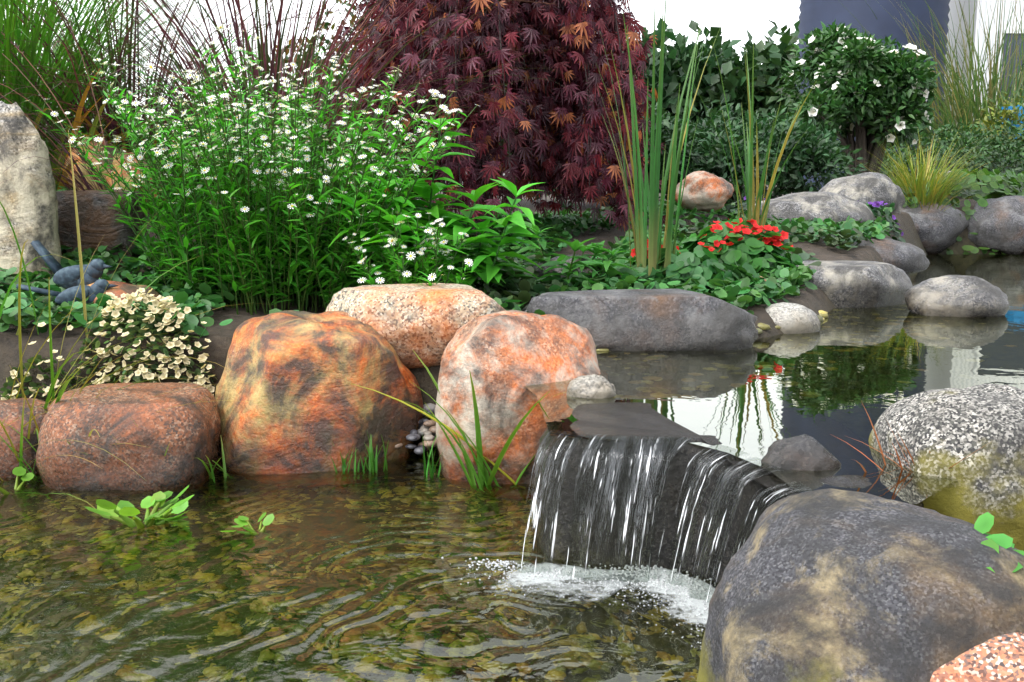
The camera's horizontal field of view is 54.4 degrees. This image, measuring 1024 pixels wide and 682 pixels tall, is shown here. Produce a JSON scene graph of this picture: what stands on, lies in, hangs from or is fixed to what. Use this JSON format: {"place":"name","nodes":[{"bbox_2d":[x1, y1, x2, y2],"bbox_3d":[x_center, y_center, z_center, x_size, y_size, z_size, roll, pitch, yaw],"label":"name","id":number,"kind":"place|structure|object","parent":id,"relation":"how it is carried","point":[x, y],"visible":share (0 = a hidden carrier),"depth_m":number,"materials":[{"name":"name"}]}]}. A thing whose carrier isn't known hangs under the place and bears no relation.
{"place":"outdoors","nodes":[
{"label":"outdoors","id":0,"kind":"place"},
{"bbox_2d":[0,447,718,681],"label":"water","id":1,"kind":"structure","parent":0,"point":[343,576],"depth_m":1.59,"materials":[{"name":"liquid"}]},
{"bbox_2d":[0,466,33,493],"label":"hyacinth","id":2,"kind":"object","parent":1,"relation":"on","point":[18,471],"visible":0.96,"depth_m":2.17,"materials":[{"name":"green plant"}]},
{"bbox_2d":[0,398,49,477],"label":"boulder","id":3,"kind":"object","parent":1,"relation":"on","point":[11,409],"visible":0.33,"depth_m":2.24,"materials":[{"name":"brown stone"}]},
{"bbox_2d":[84,485,193,527],"bbox_3d":[-0.704,0.325,1.935,0.174,0.079,0.191,5,10,31],"label":"plant","id":4,"kind":"object","parent":1,"relation":"on","point":[121,511],"visible":0.97,"depth_m":1.93,"materials":[{"name":"green plant"}]},
{"bbox_2d":[221,512,273,534],"bbox_3d":[-0.495,0.351,1.885,0.065,0.035,0.116,4,10,25],"label":"hyacinth","id":5,"kind":"object","parent":1,"relation":"on","point":[242,522],"visible":0.97,"depth_m":1.89,"materials":[{"name":"green plant"}]},
{"bbox_2d":[395,403,436,454],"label":"pebbles","id":6,"kind":"object","parent":1,"relation":"on","point":[427,428],"visible":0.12,"depth_m":2.40,"materials":[{"name":"grey stone"}]},
{"bbox_2d":[441,557,714,648],"bbox_3d":[0.161,0.402,1.605,0.619,0.011,0.313,7,11,37],"label":"foam","id":7,"kind":"object","parent":1,"relation":"on","point":[689,581],"visible":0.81,"depth_m":1.65,"materials":[{"name":"white"}]},
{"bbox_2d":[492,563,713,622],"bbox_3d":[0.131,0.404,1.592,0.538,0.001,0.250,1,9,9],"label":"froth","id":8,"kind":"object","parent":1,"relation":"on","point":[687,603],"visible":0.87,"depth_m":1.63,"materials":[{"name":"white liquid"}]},
{"bbox_2d":[697,488,1023,681],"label":"boulder","id":9,"kind":"object","parent":1,"relation":"on","point":[829,585],"visible":0.94,"depth_m":1.09,"materials":[{"name":"grey stone"}]},
{"bbox_2d":[974,512,1023,571],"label":"corner creeper","id":10,"kind":"object","parent":9,"relation":"on","point":[984,522],"visible":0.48,"depth_m":1.13,"materials":[{"name":"green plant"}]},
{"bbox_2d":[930,632,1023,681],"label":"boulder","id":11,"kind":"object","parent":1,"relation":"on","point":[1000,658],"visible":0.34,"depth_m":1.00,"materials":[{"name":"stone"}]},
{"bbox_2d":[3,0,800,183],"label":"sky","id":12,"kind":"structure","parent":0,"point":[733,17],"materials":[{"name":"white"}]},
{"bbox_2d":[0,184,997,447],"bbox_3d":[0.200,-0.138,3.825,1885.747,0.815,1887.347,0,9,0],"label":"ground","id":13,"kind":"structure","parent":0,"point":[218,344],"depth_m":2.61,"materials":[{"name":"brown soil"}]},
{"bbox_2d":[0,101,61,284],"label":"rock","id":14,"kind":"object","parent":13,"relation":"on","point":[28,198],"visible":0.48,"depth_m":2.88,"materials":[{"name":"beige stone"}]},
{"bbox_2d":[0,322,76,399],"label":"flowering plant","id":15,"kind":"object","parent":13,"relation":"on","point":[37,360],"depth_m":2.44,"materials":[{"name":"white plant"}]},
{"bbox_2d":[0,2,112,190],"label":"purple grass","id":16,"kind":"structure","parent":13,"relation":"on","point":[84,181],"depth_m":3.26,"materials":[{"name":"plant"}]},
{"bbox_2d":[3,0,151,138],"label":"shrub","id":17,"kind":"object","parent":13,"relation":"on","point":[57,34],"visible":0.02,"depth_m":7.72,"materials":[{"name":"plant"}]},
{"bbox_2d":[64,137,124,189],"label":"rock","id":18,"kind":"object","parent":13,"relation":"on","point":[83,169],"visible":0.27,"depth_m":3.51,"materials":[{"name":"beige stone"}]},
{"bbox_2d":[34,68,167,189],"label":"ornamental grass","id":19,"kind":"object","parent":13,"relation":"on","point":[92,129],"depth_m":3.53,"materials":[{"name":"plant"}]},
{"bbox_2d":[56,190,146,265],"bbox_3d":[-1.330,-0.289,3.210,0.298,0.392,0.235,0,9,0],"label":"rock","id":20,"kind":"object","parent":13,"relation":"on","point":[98,216],"visible":0.32,"depth_m":3.09,"materials":[{"name":"brown stone"}]},
{"bbox_2d":[58,280,159,326],"bbox_3d":[-1.099,-0.079,2.756,0.307,0.176,0.224,0,9,0],"label":"rock","id":21,"kind":"object","parent":13,"relation":"on","point":[121,288],"visible":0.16,"depth_m":2.71,"materials":[{"name":"orange stone"}]},
{"bbox_2d":[16,279,117,319],"bbox_3d":[-1.180,-0.109,2.653,0.251,0.108,0.069,-2,9,-15],"label":"bird statue","id":22,"kind":"object","parent":21,"relation":"on","point":[95,288],"visible":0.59,"depth_m":2.63,"materials":[{"name":"stone"}]},
{"bbox_2d":[31,240,112,288],"bbox_3d":[-1.214,-0.194,2.758,0.242,0.167,0.076,2,9,12],"label":"bird statue","id":23,"kind":"object","parent":21,"relation":"on","point":[67,277],"visible":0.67,"depth_m":2.73,"materials":[{"name":"blue stone"}]},
{"bbox_2d":[36,382,220,490],"bbox_3d":[-0.861,0.254,2.280,0.381,0.281,0.325,0,9,0],"label":"boulder","id":24,"kind":"object","parent":13,"relation":"on","point":[190,433],"visible":0.72,"depth_m":2.14,"materials":[{"name":"brown stone"}]},
{"bbox_2d":[106,152,171,209],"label":"rock","id":25,"kind":"object","parent":13,"relation":"on","point":[118,169],"visible":0.19,"depth_m":3.50,"materials":[{"name":"beige stone"}]},
{"bbox_2d":[52,107,229,211],"bbox_3d":[-1.324,-0.683,3.850,0.822,0.421,0.886,0,9,0],"label":"daylily","id":26,"kind":"object","parent":13,"relation":"on","point":[96,131],"visible":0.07,"depth_m":3.67,"materials":[{"name":"plant"}]},
{"bbox_2d":[68,288,217,394],"bbox_3d":[-0.888,0.158,2.433,0.430,0.567,0.168,0,9,0],"label":"flowering plant","id":27,"kind":"object","parent":13,"relation":"on","point":[116,304],"depth_m":2.43,"materials":[{"name":"white plant"}]},
{"bbox_2d":[0,0,300,177],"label":"green grass","id":28,"kind":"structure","parent":13,"relation":"on","point":[12,22],"depth_m":3.69,"materials":[{"name":"green plant"}]},
{"bbox_2d":[0,0,406,185],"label":"purple grass","id":29,"kind":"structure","parent":13,"relation":"on","point":[110,126],"depth_m":3.85,"materials":[{"name":"purple plant"}]},
{"bbox_2d":[27,21,478,314],"bbox_3d":[-0.770,-0.504,2.994,1.348,0.852,1.047,0,9,0],"label":"aster","id":30,"kind":"object","parent":13,"relation":"on","point":[249,255],"depth_m":2.83,"materials":[{"name":"green plant"}]},
{"bbox_2d":[92,100,443,186],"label":"flowers","id":31,"kind":"object","parent":13,"relation":"on","point":[210,122],"depth_m":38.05,"materials":[{"name":"plant"}]},
{"bbox_2d":[0,0,595,235],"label":"purple grass","id":32,"kind":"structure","parent":13,"relation":"on","point":[279,60],"depth_m":3.55,"materials":[{"name":"purple plant"}]},
{"bbox_2d":[215,310,422,474],"bbox_3d":[-0.471,0.180,2.444,0.502,0.514,0.425,0,9,0],"label":"boulder","id":33,"kind":"object","parent":13,"relation":"on","point":[304,369],"visible":0.64,"depth_m":2.27,"materials":[{"name":"brown stone"}]},
{"bbox_2d":[215,0,542,183],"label":"shrub","id":34,"kind":"object","parent":13,"relation":"on","point":[326,24],"depth_m":7.41,"materials":[{"name":"green plant"}]},
{"bbox_2d":[333,112,473,246],"bbox_3d":[-0.294,-0.398,3.018,0.453,0.570,0.322,4,10,23],"label":"leafy plant","id":35,"kind":"object","parent":13,"relation":"on","point":[435,207],"visible":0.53,"depth_m":2.94,"materials":[{"name":"green plant"}]},
{"bbox_2d":[342,208,474,285],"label":"daisies","id":36,"kind":"object","parent":13,"relation":"on","point":[398,261],"depth_m":2.70,"materials":[{"name":"plant"}]},
{"bbox_2d":[325,283,505,367],"bbox_3d":[-0.237,-0.027,2.581,0.484,0.231,0.319,0,9,0],"label":"rock","id":37,"kind":"object","parent":13,"relation":"on","point":[425,322],"visible":0.62,"depth_m":2.44,"materials":[{"name":"stone"}]},
{"bbox_2d":[320,175,545,293],"bbox_3d":[-0.227,-0.283,2.905,0.651,0.434,0.518,0,9,0],"label":"broadleaf","id":38,"kind":"object","parent":13,"relation":"on","point":[488,270],"visible":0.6,"depth_m":2.87,"materials":[{"name":"green plant"}]},
{"bbox_2d":[0,180,894,337],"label":"ground cover","id":39,"kind":"object","parent":13,"relation":"on","point":[780,282],"visible":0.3,"depth_m":3.02,"materials":[{"name":"green plant"}]},
{"bbox_2d":[628,237,680,264],"bbox_3d":[0.482,-0.257,3.288,0.274,0.188,0.296,0,9,0],"label":"begonia","id":40,"kind":"object","parent":39,"relation":"on","point":[677,252],"depth_m":3.26,"materials":[{"name":"plant"}]},
{"bbox_2d":[318,0,665,236],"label":"maple","id":41,"kind":"object","parent":13,"relation":"on","point":[567,90],"depth_m":4.24,"materials":[{"name":"plant"}]},
{"bbox_2d":[0,130,991,507],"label":"grass","id":42,"kind":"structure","parent":13,"relation":"on","point":[482,476],"depth_m":2.20,"materials":[{"name":"green plant"}]},
{"bbox_2d":[435,310,600,484],"bbox_3d":[0.028,0.194,2.332,0.406,0.536,0.371,0,9,0],"label":"boulder","id":43,"kind":"object","parent":13,"relation":"on","point":[504,358],"visible":0.6,"depth_m":2.18,"materials":[{"name":"orange stone"}]},
{"bbox_2d":[464,221,639,296],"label":"plants","id":44,"kind":"object","parent":13,"relation":"on","point":[594,248],"visible":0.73,"depth_m":3.03,"materials":[{"name":"green plant"}]},
{"bbox_2d":[532,255,603,286],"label":"plants","id":45,"kind":"object","parent":13,"relation":"on","point":[540,271],"visible":0.25,"depth_m":3.12,"materials":[{"name":"green plant"}]},
{"bbox_2d":[498,46,685,189],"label":"trees","id":46,"kind":"object","parent":13,"relation":"on","point":[651,88],"depth_m":38.38,"materials":[{"name":"green plant"}]},
{"bbox_2d":[515,102,719,208],"bbox_3d":[0.909,-1.476,7.995,1.840,0.994,1.732,0,9,0],"label":"shrub","id":47,"kind":"object","parent":13,"relation":"on","point":[667,128],"depth_m":7.59,"materials":[{"name":"green plant"}]},
{"bbox_2d":[522,289,757,350],"bbox_3d":[0.337,-0.019,2.735,0.662,0.238,0.324,0,9,0],"label":"rock","id":48,"kind":"object","parent":13,"relation":"on","point":[647,320],"visible":0.51,"depth_m":2.59,"materials":[{"name":"grey stone"}]},
{"bbox_2d":[499,17,791,190],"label":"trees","id":49,"kind":"object","parent":13,"relation":"on","point":[680,51],"depth_m":36.26,"materials":[{"name":"green plant"}]},
{"bbox_2d":[598,0,719,288],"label":"reeds","id":50,"kind":"object","parent":13,"relation":"on","point":[639,228],"visible":0.8,"depth_m":3.06,"materials":[{"name":"green plant"}]},
{"bbox_2d":[617,247,760,295],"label":"ground cover plants","id":51,"kind":"object","parent":13,"relation":"on","point":[687,265],"visible":0.62,"depth_m":3.09,"materials":[{"name":"green plant"}]},
{"bbox_2d":[675,171,733,211],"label":"rock","id":52,"kind":"object","parent":13,"relation":"on","point":[705,191],"visible":0.94,"depth_m":5.02,"materials":[{"name":"beige stone"}]},
{"bbox_2d":[595,310,828,350],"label":"pebbles","id":53,"kind":"object","parent":13,"relation":"on","point":[821,317],"visible":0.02,"depth_m":2.83,"materials":[{"name":"stone"}]},
{"bbox_2d":[535,402,923,582],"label":"spill slab","id":54,"kind":"structure","parent":13,"relation":"on","point":[574,495],"depth_m":1.69,"materials":[{"name":"grey stone"}]},
{"bbox_2d":[521,444,773,600],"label":"waterfall","id":55,"kind":"structure","parent":54,"relation":"on","point":[625,525],"depth_m":1.64,"materials":[{"name":"liquid"}]},
{"bbox_2d":[761,434,840,475],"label":"rock","id":56,"kind":"object","parent":54,"relation":"on","point":[805,452],"visible":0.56,"depth_m":1.52,"materials":[{"name":"grey stone"}]},
{"bbox_2d":[820,475,871,486],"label":"rock","id":57,"kind":"object","parent":54,"relation":"on","point":[850,481],"visible":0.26,"depth_m":1.44,"materials":[{"name":"grey stone"}]},
{"bbox_2d":[678,218,803,272],"bbox_3d":[0.796,-0.332,3.593,0.543,0.228,0.416,0,9,0],"label":"begonia","id":58,"kind":"object","parent":13,"relation":"on","point":[748,248],"depth_m":3.54,"materials":[{"name":"green plant"}]},
{"bbox_2d":[682,19,799,135],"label":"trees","id":59,"kind":"object","parent":13,"relation":"on","point":[773,84],"visible":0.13,"depth_m":35.79,"materials":[{"name":"green plant"}]},
{"bbox_2d":[673,36,816,230],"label":"reeds","id":60,"kind":"object","parent":13,"relation":"on","point":[753,211],"visible":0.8,"depth_m":4.18,"materials":[{"name":"green plant"}]},
{"bbox_2d":[647,99,867,205],"bbox_3d":[1.905,-1.541,8.296,2.375,0.974,1.962,0,9,0],"label":"shrub","id":61,"kind":"object","parent":13,"relation":"on","point":[819,152],"depth_m":8.00,"materials":[{"name":"green plant"}]},
{"bbox_2d":[765,302,820,333],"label":"rock","id":62,"kind":"object","parent":13,"relation":"on","point":[791,318],"visible":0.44,"depth_m":2.89,"materials":[{"name":"white stone"}]},
{"bbox_2d":[746,192,875,223],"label":"rock","id":63,"kind":"object","parent":13,"relation":"on","point":[823,206],"visible":0.34,"depth_m":4.94,"materials":[{"name":"grey stone"}]},
{"bbox_2d":[721,196,905,242],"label":"purple flowers","id":64,"kind":"object","parent":13,"relation":"on","point":[878,211],"depth_m":5.13,"materials":[{"name":"purple plant"}]},
{"bbox_2d":[793,260,912,307],"bbox_3d":[1.212,-0.169,3.679,0.517,0.244,0.427,0,9,0],"label":"rock","id":65,"kind":"object","parent":13,"relation":"on","point":[854,284],"visible":0.41,"depth_m":3.48,"materials":[{"name":"grey stone"}]},
{"bbox_2d":[776,19,940,175],"bbox_3d":[3.415,-2.204,9.894,1.509,1.913,1.473,0,9,0],"label":"shrub","id":66,"kind":"object","parent":13,"relation":"on","point":[903,71],"depth_m":9.47,"materials":[{"name":"green plant"}]},
{"bbox_2d":[818,172,904,213],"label":"rock","id":67,"kind":"object","parent":13,"relation":"on","point":[866,187],"visible":0.56,"depth_m":5.62,"materials":[{"name":"grey stone"}]},
{"bbox_2d":[797,0,949,186],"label":"wall","id":68,"kind":"structure","parent":13,"relation":"on","point":[814,14],"depth_m":15.39,"materials":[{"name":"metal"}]},
{"bbox_2d":[822,237,929,274],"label":"rock","id":69,"kind":"object","parent":13,"relation":"on","point":[908,258],"visible":0.3,"depth_m":4.32,"materials":[{"name":"grey stone"}]},
{"bbox_2d":[757,0,1023,198],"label":"grass","id":70,"kind":"structure","parent":13,"relation":"on","point":[969,111],"depth_m":14.41,"materials":[{"name":"green plant"}]},
{"bbox_2d":[856,131,989,210],"bbox_3d":[2.546,-1.013,6.203,0.923,0.649,0.952,0,9,0],"label":"tuft","id":71,"kind":"object","parent":13,"relation":"on","point":[918,187],"visible":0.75,"depth_m":6.08,"materials":[{"name":"green plant"}]},
{"bbox_2d":[833,116,1023,196],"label":"shrub","id":72,"kind":"object","parent":13,"relation":"on","point":[966,138],"depth_m":12.77,"materials":[{"name":"green plant"}]},
{"bbox_2d":[901,201,968,254],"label":"rock","id":73,"kind":"object","parent":13,"relation":"on","point":[939,229],"visible":0.36,"depth_m":6.01,"materials":[{"name":"grey stone"}]},
{"bbox_2d":[869,384,1023,550],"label":"boulder","id":74,"kind":"object","parent":13,"relation":"on","point":[948,427],"visible":0.44,"depth_m":1.48,"materials":[{"name":"grey stone"}]},
{"bbox_2d":[939,171,964,198],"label":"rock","id":75,"kind":"object","parent":13,"relation":"on","point":[959,197],"visible":0.04,"depth_m":6.60,"materials":[{"name":"grey stone"}]},
{"bbox_2d":[893,167,1023,254],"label":"green leaves","id":76,"kind":"object","parent":13,"relation":"on","point":[998,184],"visible":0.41,"depth_m":6.19,"materials":[{"name":"green plant"}]},
{"bbox_2d":[944,0,1023,113],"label":"wall","id":77,"kind":"structure","parent":13,"relation":"on","point":[985,7],"depth_m":16.46,"materials":[{"name":"white paint"}]},
{"bbox_2d":[994,29,1022,120],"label":"window frame","id":78,"kind":"object","parent":77,"relation":"attached to","point":[1007,31],"visible":0.26,"depth_m":16.34,"materials":[{"name":"white"}]},
{"bbox_2d":[999,33,1023,102],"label":"shed window","id":79,"kind":"structure","parent":77,"relation":"in","point":[1012,48],"depth_m":16.41,"materials":[{"name":"grey glass"}]},
{"bbox_2d":[967,195,1023,254],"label":"rock","id":80,"kind":"object","parent":13,"relation":"on","point":[998,224],"visible":0.64,"depth_m":6.05,"materials":[{"name":"grey stone"}]},
{"bbox_2d":[969,139,1023,171],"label":"shrub","id":81,"kind":"object","parent":13,"relation":"on","point":[1005,152],"depth_m":12.93,"materials":[{"name":"green plant"}]},
{"bbox_2d":[525,254,1023,503],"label":"water","id":82,"kind":"structure","parent":0,"point":[756,400],"depth_m":2.22,"materials":[{"name":"liquid"}]},
{"bbox_2d":[566,374,615,398],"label":"stone","id":83,"kind":"object","parent":82,"relation":"on","point":[592,386],"visible":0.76,"depth_m":2.02,"materials":[{"name":"grey stone"}]},
{"bbox_2d":[904,275,1008,316],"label":"rock","id":84,"kind":"object","parent":82,"relation":"on","point":[958,296],"visible":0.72,"depth_m":3.26,"materials":[{"name":"grey stone"}]},
{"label":"tuft","id":85,"kind":"object","parent":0,"visible":0},
{"bbox_2d":[925,86,1023,193],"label":"yellow shrub","id":86,"kind":"object","parent":85,"relation":"attached to","point":[1004,114],"depth_m":13.69,"materials":[{"name":"plant"}]},
{"bbox_2d":[1000,105,1023,140],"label":"blue tarp","id":87,"kind":"object","parent":85,"relation":"on","point":[1019,113],"visible":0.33,"depth_m":13.83,"materials":[{"name":"blue plastic"}]}
]}

